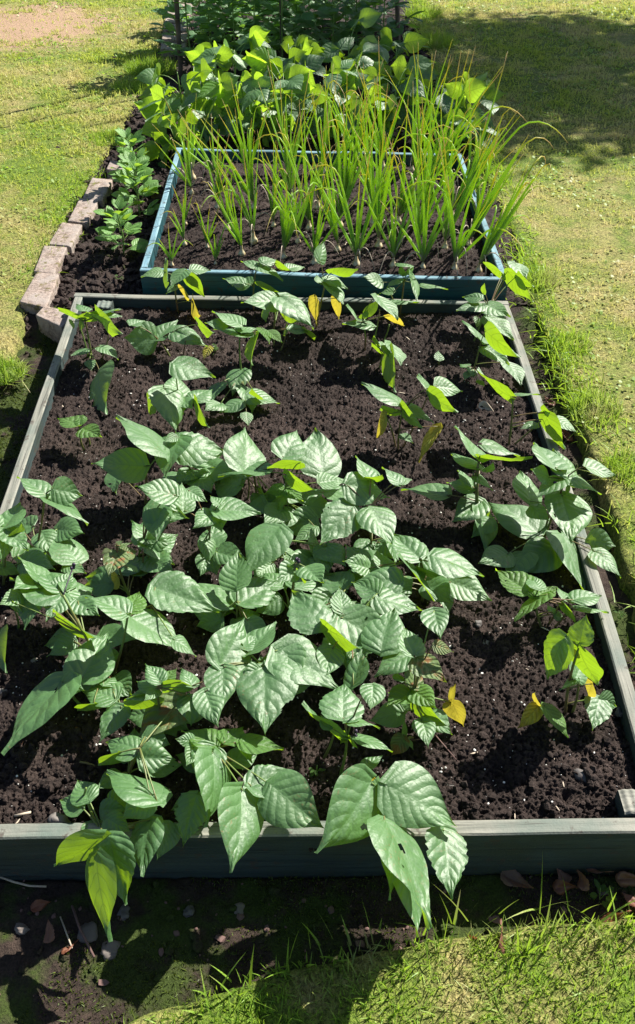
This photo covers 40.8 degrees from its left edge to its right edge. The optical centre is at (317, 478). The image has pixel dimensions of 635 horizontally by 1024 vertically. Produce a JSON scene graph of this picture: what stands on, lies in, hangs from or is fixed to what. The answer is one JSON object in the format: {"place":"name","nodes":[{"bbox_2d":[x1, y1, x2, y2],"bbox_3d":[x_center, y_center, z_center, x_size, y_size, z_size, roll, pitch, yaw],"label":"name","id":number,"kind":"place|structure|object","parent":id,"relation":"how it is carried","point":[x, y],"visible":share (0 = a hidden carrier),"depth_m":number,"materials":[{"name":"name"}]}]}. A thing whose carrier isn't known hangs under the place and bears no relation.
{"place":"outdoors","nodes":[
{"label":"outdoors","id":0,"kind":"place"},
{"bbox_2d":[0,0,172,386],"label":"lawn","id":1,"kind":"structure","parent":0,"point":[10,318],"depth_m":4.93,"materials":[{"name":"green plant"}]},
{"bbox_2d":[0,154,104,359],"bbox_3d":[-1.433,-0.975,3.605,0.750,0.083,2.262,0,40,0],"label":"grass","id":2,"kind":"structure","parent":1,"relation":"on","point":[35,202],"depth_m":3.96,"materials":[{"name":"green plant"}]},
{"bbox_2d":[0,0,164,298],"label":"clover","id":3,"kind":"object","parent":1,"relation":"on","point":[20,169],"visible":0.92,"depth_m":5.40,"materials":[{"name":"green plant"}]},
{"bbox_2d":[16,0,549,306],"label":"earth border","id":4,"kind":"object","parent":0,"point":[489,216],"visible":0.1,"depth_m":4.38,"materials":[{"name":"soil"}]},
{"bbox_2d":[20,272,59,313],"bbox_3d":[-1.054,-0.697,3.271,0.112,0.069,0.299,0,40,0],"label":"brick","id":5,"kind":"object","parent":4,"relation":"on","point":[40,293],"visible":0.76,"depth_m":3.23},
{"bbox_2d":[94,195,148,253],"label":"broad bean plant","id":6,"kind":"object","parent":4,"relation":"on","point":[121,218],"visible":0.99,"depth_m":3.50,"materials":[{"name":"green plant"}]},
{"bbox_2d":[108,127,161,191],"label":"broad bean plant","id":7,"kind":"object","parent":4,"relation":"on","point":[134,139],"visible":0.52,"depth_m":3.98,"materials":[{"name":"green plant"}]},
{"bbox_2d":[111,150,160,215],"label":"broad bean plant","id":8,"kind":"object","parent":4,"relation":"on","point":[125,173],"visible":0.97,"depth_m":3.80,"materials":[{"name":"green plant"}]},
{"bbox_2d":[20,94,254,333],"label":"soil crumbs","id":9,"kind":"object","parent":4,"relation":"on","point":[97,284],"visible":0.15,"depth_m":3.59,"materials":[{"name":"brown soil"}]},
{"bbox_2d":[134,84,210,167],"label":"bean plant","id":10,"kind":"object","parent":4,"relation":"on","point":[154,110],"visible":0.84,"depth_m":4.35,"materials":[{"name":"green plant"}]},
{"bbox_2d":[134,63,218,123],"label":"bean plant","id":11,"kind":"object","parent":4,"relation":"on","point":[150,77],"visible":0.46,"depth_m":4.60,"materials":[{"name":"green plant"}]},
{"bbox_2d":[147,0,234,70],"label":"broad bean plant","id":12,"kind":"object","parent":4,"relation":"on","point":[168,26],"visible":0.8,"depth_m":5.54,"materials":[{"name":"green plant"}]},
{"bbox_2d":[182,44,255,142],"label":"bean plant","id":13,"kind":"object","parent":4,"relation":"on","point":[202,97],"visible":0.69,"depth_m":4.46,"materials":[{"name":"green plant"}]},
{"bbox_2d":[193,0,278,50],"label":"broad bean plant","id":14,"kind":"object","parent":4,"relation":"on","point":[216,12],"visible":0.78,"depth_m":5.57,"materials":[{"name":"green plant"}]},
{"bbox_2d":[201,25,272,102],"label":"bean plant","id":15,"kind":"object","parent":4,"relation":"on","point":[256,36],"visible":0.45,"depth_m":4.84,"materials":[{"name":"green plant"}]},
{"bbox_2d":[214,66,289,147],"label":"bean plant","id":16,"kind":"object","parent":4,"relation":"on","point":[253,84],"visible":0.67,"depth_m":4.43,"materials":[{"name":"green plant"}]},
{"bbox_2d":[241,47,322,141],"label":"bean plant","id":17,"kind":"object","parent":4,"relation":"on","point":[295,75],"visible":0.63,"depth_m":4.43,"materials":[{"name":"green plant"}]},
{"bbox_2d":[244,0,321,57],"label":"broad bean plant","id":18,"kind":"object","parent":4,"relation":"on","point":[274,38],"visible":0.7,"depth_m":5.55,"materials":[{"name":"green plant"}]},
{"bbox_2d":[250,34,326,110],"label":"bean plant","id":19,"kind":"object","parent":4,"relation":"on","point":[307,51],"visible":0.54,"depth_m":4.79,"materials":[{"name":"green plant"}]},
{"bbox_2d":[147,25,484,170],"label":"soil crumbs","id":20,"kind":"object","parent":4,"relation":"on","point":[400,142],"visible":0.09,"depth_m":4.76,"materials":[{"name":"brown soil"}]},
{"bbox_2d":[270,56,369,139],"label":"bean plant","id":21,"kind":"object","parent":4,"relation":"on","point":[340,68],"visible":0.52,"depth_m":4.42,"materials":[{"name":"green plant"}]},
{"bbox_2d":[319,8,389,99],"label":"bean plant","id":22,"kind":"object","parent":4,"relation":"on","point":[368,17],"visible":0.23,"depth_m":4.90,"materials":[{"name":"green plant"}]},
{"bbox_2d":[313,51,398,147],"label":"bean plant","id":23,"kind":"object","parent":4,"relation":"on","point":[365,61],"visible":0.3,"depth_m":4.50,"materials":[{"name":"green plant"}]},
{"bbox_2d":[355,27,439,93],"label":"bean plant","id":24,"kind":"object","parent":4,"relation":"on","point":[414,41],"visible":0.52,"depth_m":4.84,"materials":[{"name":"green plant"}]},
{"bbox_2d":[361,54,435,141],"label":"bean plant","id":25,"kind":"object","parent":4,"relation":"on","point":[401,68],"visible":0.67,"depth_m":4.48,"materials":[{"name":"green plant"}]},
{"bbox_2d":[390,74,467,137],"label":"bean plant","id":26,"kind":"object","parent":4,"relation":"on","point":[445,100],"visible":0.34,"depth_m":4.52,"materials":[{"name":"green plant"}]},
{"bbox_2d":[417,70,505,148],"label":"bean plant","id":27,"kind":"object","parent":4,"relation":"on","point":[478,85],"visible":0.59,"depth_m":4.43,"materials":[{"name":"green plant"}]},
{"bbox_2d":[0,306,634,1023],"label":"earth path","id":28,"kind":"structure","parent":0,"point":[20,994],"depth_m":1.55,"materials":[{"name":"brown soil"}]},
{"bbox_2d":[0,335,57,503],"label":"moss","id":29,"kind":"object","parent":28,"relation":"on","point":[49,353],"visible":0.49,"depth_m":2.80,"materials":[{"name":"green plant"}]},
{"bbox_2d":[0,875,598,996],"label":"gravel","id":30,"kind":"structure","parent":28,"relation":"on","point":[176,933],"depth_m":1.54,"materials":[{"name":"gravel"}]},
{"bbox_2d":[0,293,634,881],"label":"raised bed","id":31,"kind":"object","parent":28,"relation":"on","point":[28,853],"visible":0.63,"depth_m":1.58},
{"bbox_2d":[0,303,634,851],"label":"bed soil","id":32,"kind":"structure","parent":31,"relation":"in","point":[134,380],"depth_m":2.11,"materials":[{"name":"brown soil"}]},
{"bbox_2d":[0,502,57,585],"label":"bean plant","id":33,"kind":"object","parent":32,"relation":"on","point":[13,539],"visible":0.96,"depth_m":1.96,"materials":[{"name":"green plant"}]},
{"bbox_2d":[1,670,84,754],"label":"bean plant","id":34,"kind":"object","parent":32,"relation":"on","point":[43,703],"visible":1,"depth_m":1.65,"materials":[{"name":"green plant"}]},
{"bbox_2d":[15,476,88,573],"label":"bean plant","id":35,"kind":"object","parent":32,"relation":"on","point":[61,546],"visible":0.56,"depth_m":2.02,"materials":[{"name":"green plant"}]},
{"bbox_2d":[0,555,135,656],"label":"bean plant","id":36,"kind":"object","parent":32,"relation":"on","point":[56,595],"visible":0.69,"depth_m":1.83,"materials":[{"name":"green plant"}]},
{"bbox_2d":[58,304,122,414],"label":"bean plant","id":37,"kind":"object","parent":32,"relation":"on","point":[100,384],"visible":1,"depth_m":2.65,"materials":[{"name":"green plant"}]},
{"bbox_2d":[63,633,131,743],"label":"bean plant","id":38,"kind":"object","parent":32,"relation":"on","point":[92,662],"visible":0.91,"depth_m":1.72,"materials":[{"name":"green plant"}]},
{"bbox_2d":[85,591,146,675],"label":"bean plant","id":39,"kind":"object","parent":32,"relation":"on","point":[118,607],"visible":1,"depth_m":1.70,"materials":[{"name":"green plant"}]},
{"bbox_2d":[85,541,148,596],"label":"bean plant","id":40,"kind":"object","parent":32,"relation":"on","point":[124,560],"visible":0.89,"depth_m":1.95,"materials":[{"name":"green plant"}]},
{"bbox_2d":[54,761,180,941],"bbox_3d":[-0.389,0.606,1.502,0.306,0.146,0.199,30,48,31],"label":"bean plant","id":41,"kind":"object","parent":32,"relation":"on","point":[111,852],"visible":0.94,"depth_m":1.45,"materials":[{"name":"green plant"}]},
{"bbox_2d":[91,415,169,504],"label":"bean plant","id":42,"kind":"object","parent":32,"relation":"on","point":[128,465],"visible":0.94,"depth_m":2.14,"materials":[{"name":"green plant"}]},
{"bbox_2d":[98,690,189,819],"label":"bean plant","id":43,"kind":"object","parent":32,"relation":"on","point":[143,798],"visible":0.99,"depth_m":1.57,"materials":[{"name":"green plant"}]},
{"bbox_2d":[131,479,189,571],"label":"bean plant","id":44,"kind":"object","parent":32,"relation":"on","point":[151,538],"visible":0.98,"depth_m":1.95,"materials":[{"name":"green plant"}]},
{"bbox_2d":[124,663,202,737],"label":"bean plant","id":45,"kind":"object","parent":32,"relation":"on","point":[148,694],"visible":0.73,"depth_m":1.62,"materials":[{"name":"green plant"}]},
{"bbox_2d":[124,317,214,358],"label":"bean plant","id":46,"kind":"object","parent":32,"relation":"on","point":[143,337],"visible":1,"depth_m":2.75,"materials":[{"name":"green plant"}]},
{"bbox_2d":[120,571,219,656],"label":"bean plant","id":47,"kind":"object","parent":32,"relation":"on","point":[176,591],"visible":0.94,"depth_m":1.82,"materials":[{"name":"green plant"}]},
{"bbox_2d":[141,258,210,318],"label":"bean plant","id":48,"kind":"object","parent":32,"relation":"on","point":[190,278],"visible":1,"depth_m":2.98,"materials":[{"name":"green plant"}]},
{"bbox_2d":[147,356,215,432],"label":"bean plant","id":49,"kind":"object","parent":32,"relation":"on","point":[174,399],"visible":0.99,"depth_m":2.37,"materials":[{"name":"green plant"}]},
{"bbox_2d":[171,790,206,845],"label":"bean plant","id":50,"kind":"object","parent":32,"relation":"on","point":[188,808],"visible":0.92,"depth_m":1.51,"materials":[{"name":"green plant"}]},
{"bbox_2d":[154,432,235,492],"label":"bean plant","id":51,"kind":"object","parent":32,"relation":"on","point":[202,453],"visible":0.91,"depth_m":2.21,"materials":[{"name":"green plant"}]},
{"bbox_2d":[169,483,260,575],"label":"bean plant","id":52,"kind":"object","parent":32,"relation":"on","point":[218,513],"visible":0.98,"depth_m":1.97,"materials":[{"name":"green plant"}]},
{"bbox_2d":[193,550,280,633],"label":"bean plant","id":53,"kind":"object","parent":32,"relation":"on","point":[238,587],"visible":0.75,"depth_m":1.88,"materials":[{"name":"green plant"}]},
{"bbox_2d":[204,310,281,425],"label":"bean plant","id":54,"kind":"object","parent":32,"relation":"on","point":[237,380],"visible":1,"depth_m":2.57,"materials":[{"name":"green plant"}]},
{"bbox_2d":[176,727,323,872],"bbox_3d":[-0.139,0.552,1.546,0.188,0.169,0.306,-18,43,-21],"label":"bean plant","id":55,"kind":"object","parent":32,"relation":"on","point":[276,796],"visible":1,"depth_m":1.49,"materials":[{"name":"green plant"}]},
{"bbox_2d":[180,566,338,733],"bbox_3d":[-0.071,0.392,1.714,0.268,0.201,0.392,25,46,27],"label":"bean plant","id":56,"kind":"object","parent":32,"relation":"on","point":[272,682],"visible":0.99,"depth_m":1.64,"materials":[{"name":"green plant"}]},
{"bbox_2d":[223,257,304,310],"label":"bean plant","id":57,"kind":"object","parent":32,"relation":"on","point":[239,283],"visible":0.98,"depth_m":2.96,"materials":[{"name":"green plant"}]},
{"bbox_2d":[214,427,341,513],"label":"bean plant","id":58,"kind":"object","parent":32,"relation":"on","point":[315,451],"visible":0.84,"depth_m":2.20,"materials":[{"name":"green plant"}]},
{"bbox_2d":[241,281,315,350],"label":"bean plant","id":59,"kind":"object","parent":32,"relation":"on","point":[291,308],"visible":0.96,"depth_m":2.73,"materials":[{"name":"green plant"}]},
{"bbox_2d":[255,557,330,615],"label":"bean plant","id":60,"kind":"object","parent":32,"relation":"on","point":[310,577],"visible":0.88,"depth_m":1.92,"materials":[{"name":"green plant"}]},
{"bbox_2d":[245,522,345,577],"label":"bean plant","id":61,"kind":"object","parent":32,"relation":"on","point":[267,545],"visible":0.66,"depth_m":1.98,"materials":[{"name":"green plant"}]},
{"bbox_2d":[264,459,343,540],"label":"bean plant","id":62,"kind":"object","parent":32,"relation":"on","point":[300,522],"visible":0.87,"depth_m":2.13,"materials":[{"name":"green plant"}]},
{"bbox_2d":[308,242,357,328],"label":"bean plant","id":63,"kind":"object","parent":32,"relation":"on","point":[332,285],"visible":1,"depth_m":2.82,"materials":[{"name":"green plant"}]},
{"bbox_2d":[302,682,392,775],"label":"bean plant","id":64,"kind":"object","parent":32,"relation":"on","point":[343,704],"visible":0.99,"depth_m":1.55,"materials":[{"name":"green plant"}]},
{"bbox_2d":[301,567,396,663],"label":"bean plant","id":65,"kind":"object","parent":32,"relation":"on","point":[329,588],"visible":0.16,"depth_m":1.92,"materials":[{"name":"green plant"}]},
{"bbox_2d":[320,455,411,561],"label":"bean plant","id":66,"kind":"object","parent":32,"relation":"on","point":[346,515],"visible":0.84,"depth_m":1.98,"materials":[{"name":"green plant"}]},
{"bbox_2d":[316,567,422,690],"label":"bean plant","id":67,"kind":"object","parent":32,"relation":"on","point":[351,629],"visible":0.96,"depth_m":1.73,"materials":[{"name":"green plant"}]},
{"bbox_2d":[342,293,404,350],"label":"bean plant","id":68,"kind":"object","parent":32,"relation":"on","point":[387,305],"visible":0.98,"depth_m":2.75,"materials":[{"name":"green plant"}]},
{"bbox_2d":[314,755,467,938],"bbox_3d":[0.139,0.608,1.468,0.250,0.183,0.238,22,44,25],"label":"bean plant","id":69,"kind":"object","parent":32,"relation":"on","point":[406,794],"visible":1,"depth_m":1.46,"materials":[{"name":"green plant"}]},
{"bbox_2d":[363,263,448,314],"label":"bean plant","id":70,"kind":"object","parent":32,"relation":"on","point":[375,279],"visible":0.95,"depth_m":2.94,"materials":[{"name":"green plant"}]},
{"bbox_2d":[361,374,461,462],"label":"bean plant","id":71,"kind":"object","parent":32,"relation":"on","point":[410,413],"visible":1,"depth_m":2.32,"materials":[{"name":"green plant"}]},
{"bbox_2d":[370,607,465,746],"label":"bean plant","id":72,"kind":"object","parent":32,"relation":"on","point":[416,697],"visible":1,"depth_m":1.65,"materials":[{"name":"green plant"}]},
{"bbox_2d":[344,534,491,614],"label":"bean plant","id":73,"kind":"object","parent":32,"relation":"on","point":[433,569],"visible":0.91,"depth_m":1.91,"materials":[{"name":"green plant"}]},
{"bbox_2d":[401,425,532,550],"bbox_3d":[0.403,-0.021,2.165,0.262,0.263,0.303,30,48,31],"label":"bean plant","id":74,"kind":"object","parent":32,"relation":"on","point":[471,505],"visible":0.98,"depth_m":2.12,"materials":[{"name":"green plant"}]},
{"bbox_2d":[460,320,524,385],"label":"bean plant","id":75,"kind":"object","parent":32,"relation":"on","point":[499,349],"visible":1,"depth_m":2.62,"materials":[{"name":"green plant"}]},
{"bbox_2d":[456,261,533,340],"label":"bean plant","id":76,"kind":"object","parent":32,"relation":"on","point":[518,283],"visible":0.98,"depth_m":2.80,"materials":[{"name":"green plant"}]},
{"bbox_2d":[477,367,576,449],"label":"bean plant","id":77,"kind":"object","parent":32,"relation":"on","point":[552,424],"visible":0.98,"depth_m":2.37,"materials":[{"name":"green plant"}]},
{"bbox_2d":[517,692,568,737],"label":"bean plant","id":78,"kind":"object","parent":32,"relation":"on","point":[534,711],"visible":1,"depth_m":1.69,"materials":[{"name":"green plant"}]},
{"bbox_2d":[478,442,620,589],"bbox_3d":[0.570,0.088,2.030,0.334,0.266,0.308,9,40,11],"label":"bean plant","id":79,"kind":"object","parent":32,"relation":"on","point":[571,519],"visible":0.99,"depth_m":2.04,"materials":[{"name":"green plant"}]},
{"bbox_2d":[495,568,608,627],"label":"bean plant","id":80,"kind":"object","parent":32,"relation":"on","point":[521,583],"visible":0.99,"depth_m":1.87,"materials":[{"name":"green plant"}]},
{"bbox_2d":[544,615,616,730],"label":"bean plant","id":81,"kind":"object","parent":32,"relation":"on","point":[562,652],"visible":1,"depth_m":1.63,"materials":[{"name":"green plant"}]},
{"bbox_2d":[0,231,634,1023],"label":"soil crumbs","id":82,"kind":"object","parent":28,"relation":"on","point":[198,943],"visible":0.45,"depth_m":1.55,"materials":[{"name":"brown soil"}]},
{"bbox_2d":[20,873,634,1023],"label":"moss","id":83,"kind":"object","parent":28,"relation":"on","point":[120,954],"visible":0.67,"depth_m":1.52,"materials":[{"name":"green plant"}]},
{"bbox_2d":[553,382,634,441],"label":"grass tuft","id":84,"kind":"object","parent":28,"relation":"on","point":[618,409],"visible":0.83,"depth_m":2.66,"materials":[{"name":"green plant"}]},
{"bbox_2d":[115,852,634,1023],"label":"lawn","id":85,"kind":"structure","parent":0,"point":[425,971],"depth_m":1.43,"materials":[{"name":"green plant"}]},
{"bbox_2d":[404,0,634,672],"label":"lawn","id":86,"kind":"structure","parent":0,"point":[624,559],"depth_m":3.86,"materials":[{"name":"green plant"}]},
{"bbox_2d":[416,0,634,466],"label":"clover","id":87,"kind":"object","parent":86,"relation":"on","point":[605,295],"visible":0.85,"depth_m":5.07,"materials":[{"name":"green plant"}]},
{"bbox_2d":[411,0,634,156],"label":"grass","id":88,"kind":"structure","parent":0,"point":[500,101],"depth_m":5.91,"materials":[{"name":"green plant"}]},
{"label":"ground","id":89,"kind":"structure","parent":0,"visible":0},
{"bbox_2d":[140,148,507,300],"bbox_3d":[0.001,-1.058,3.630,1.356,0.243,1.386,0,40,0],"label":"raised bed","id":90,"kind":"object","parent":89,"relation":"on","point":[296,284],"visible":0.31,"depth_m":3.09,"materials":[{"name":"teal paint"}]},
{"bbox_2d":[153,160,492,276],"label":"bed soil","id":91,"kind":"structure","parent":90,"relation":"in","point":[445,260],"depth_m":3.43,"materials":[{"name":"brown soil"}]},
{"bbox_2d":[188,91,271,209],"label":"onion plant","id":92,"kind":"object","parent":91,"relation":"on","point":[243,186],"visible":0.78,"depth_m":3.53,"materials":[{"name":"green plant"}]},
{"bbox_2d":[265,147,331,261],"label":"onion plant","id":93,"kind":"object","parent":91,"relation":"on","point":[287,230],"visible":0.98,"depth_m":3.16,"materials":[{"name":"green plant"}]},
{"bbox_2d":[291,113,407,273],"bbox_3d":[0.096,-1.042,3.064,0.443,0.587,0.156,29,48,30],"label":"onion plant","id":94,"kind":"object","parent":91,"relation":"on","point":[356,246],"visible":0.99,"depth_m":3.09,"materials":[{"name":"green plant"}]},
{"bbox_2d":[357,94,399,247],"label":"onion plant","id":95,"kind":"object","parent":91,"relation":"on","point":[378,243],"visible":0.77,"depth_m":3.20,"materials":[{"name":"green plant"}]},
{"bbox_2d":[345,130,453,273],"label":"onion plant","id":96,"kind":"object","parent":91,"relation":"on","point":[394,248],"visible":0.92,"depth_m":3.12,"materials":[{"name":"green plant"}]},
{"bbox_2d":[353,105,473,227],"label":"onion plant","id":97,"kind":"object","parent":91,"relation":"on","point":[401,206],"visible":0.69,"depth_m":3.39,"materials":[{"name":"green plant"}]},
{"bbox_2d":[381,127,473,274],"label":"onion plant","id":98,"kind":"object","parent":91,"relation":"on","point":[424,249],"visible":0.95,"depth_m":3.09,"materials":[{"name":"green plant"}]},
{"bbox_2d":[400,132,484,250],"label":"onion plant","id":99,"kind":"object","parent":91,"relation":"on","point":[419,214],"visible":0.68,"depth_m":3.22,"materials":[{"name":"green plant"}]},
{"bbox_2d":[420,116,502,254],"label":"onion plant","id":100,"kind":"object","parent":91,"relation":"on","point":[459,208],"visible":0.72,"depth_m":3.19,"materials":[{"name":"green plant"}]},
{"bbox_2d":[401,138,526,275],"bbox_3d":[0.511,-0.930,3.013,0.521,0.479,0.094,28,47,29],"label":"onion plant","id":101,"kind":"object","parent":91,"relation":"on","point":[457,251],"visible":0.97,"depth_m":3.04,"materials":[{"name":"green plant"}]},
{"bbox_2d":[475,156,551,275],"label":"onion plant","id":102,"kind":"object","parent":91,"relation":"on","point":[496,234],"visible":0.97,"depth_m":3.01,"materials":[{"name":"green plant"}]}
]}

